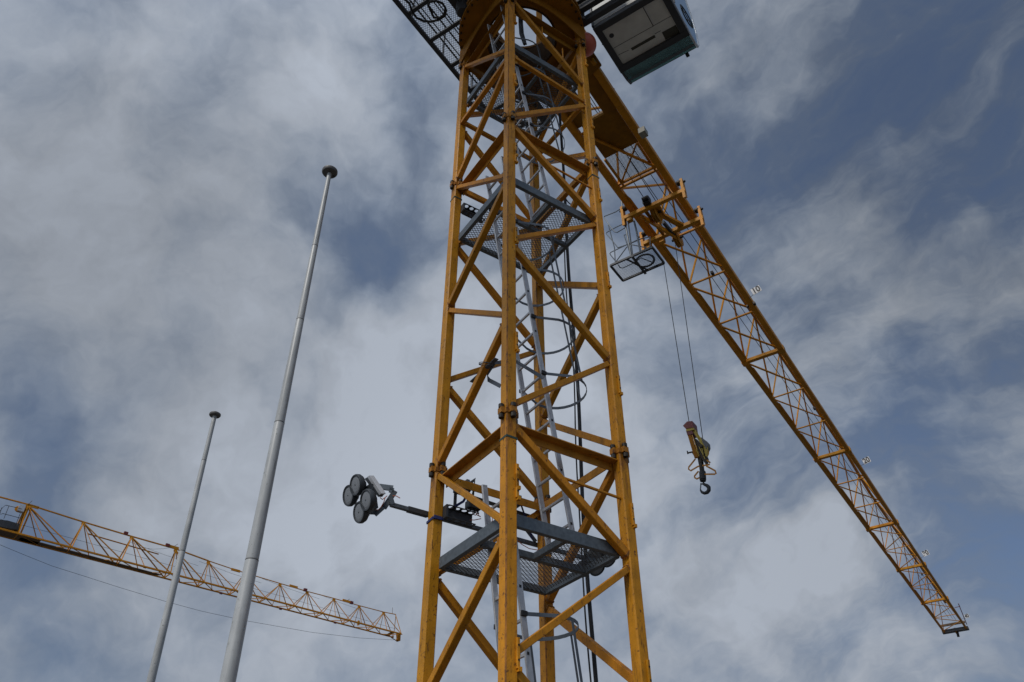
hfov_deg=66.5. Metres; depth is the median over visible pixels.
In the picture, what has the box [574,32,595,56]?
marker ball
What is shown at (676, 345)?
hoist rope
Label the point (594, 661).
power cable
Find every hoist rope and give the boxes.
[664,266,688,420]
[675,245,702,437]
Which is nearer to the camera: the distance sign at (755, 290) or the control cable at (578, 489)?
the control cable at (578, 489)
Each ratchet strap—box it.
[426,515,443,523]
[451,490,470,507]
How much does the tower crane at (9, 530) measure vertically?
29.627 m
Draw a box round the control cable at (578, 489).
[564,251,591,681]
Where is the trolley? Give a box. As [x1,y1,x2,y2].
[604,178,704,281]
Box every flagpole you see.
[146,411,220,681]
[219,165,337,681]
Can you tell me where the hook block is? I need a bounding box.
[683,421,716,494]
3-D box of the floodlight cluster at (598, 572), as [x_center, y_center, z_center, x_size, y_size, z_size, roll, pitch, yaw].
[1.016,2.699,9.475,0.483,0.323,0.348,27,-45,-30]
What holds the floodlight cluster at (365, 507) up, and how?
attached to the floodlight beam
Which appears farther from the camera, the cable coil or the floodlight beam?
the cable coil
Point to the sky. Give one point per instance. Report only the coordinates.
(859, 164)
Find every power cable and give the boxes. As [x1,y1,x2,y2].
[465,500,536,549]
[557,90,597,681]
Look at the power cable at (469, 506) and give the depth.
8.54 m
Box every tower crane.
[0,496,402,641]
[392,0,968,681]
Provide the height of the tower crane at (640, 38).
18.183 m
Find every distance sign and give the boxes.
[749,285,761,297]
[861,457,870,465]
[921,550,929,557]
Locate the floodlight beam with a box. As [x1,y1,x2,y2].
[390,479,595,561]
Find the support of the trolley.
hanging from the tower crane at (640, 38)
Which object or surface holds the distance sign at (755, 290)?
attached to the tower crane at (640, 38)
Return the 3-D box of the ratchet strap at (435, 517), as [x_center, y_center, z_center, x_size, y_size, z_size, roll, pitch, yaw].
[-0.811,1.906,8.285,0.140,0.058,0.152,22,-43,-26]
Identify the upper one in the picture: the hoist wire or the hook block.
the hook block
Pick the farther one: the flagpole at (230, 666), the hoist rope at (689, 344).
the hoist rope at (689, 344)
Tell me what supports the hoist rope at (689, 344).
hanging from the tower crane at (640, 38)
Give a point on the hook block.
(701, 448)
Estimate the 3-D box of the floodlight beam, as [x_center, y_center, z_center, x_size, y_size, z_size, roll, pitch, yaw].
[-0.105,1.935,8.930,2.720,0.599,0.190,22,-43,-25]
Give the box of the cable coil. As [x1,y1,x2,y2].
[636,253,654,267]
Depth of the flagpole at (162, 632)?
13.54 m
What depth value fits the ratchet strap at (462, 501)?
8.62 m
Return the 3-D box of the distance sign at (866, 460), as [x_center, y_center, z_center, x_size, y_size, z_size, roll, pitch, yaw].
[12.412,4.222,27.449,0.375,0.308,0.062,-15,-41,18]
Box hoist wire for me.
[1,545,387,639]
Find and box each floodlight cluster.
[343,474,399,523]
[578,551,615,576]
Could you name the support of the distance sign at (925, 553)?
attached to the tower crane at (640, 38)
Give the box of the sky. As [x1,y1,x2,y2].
[0,0,1023,681]

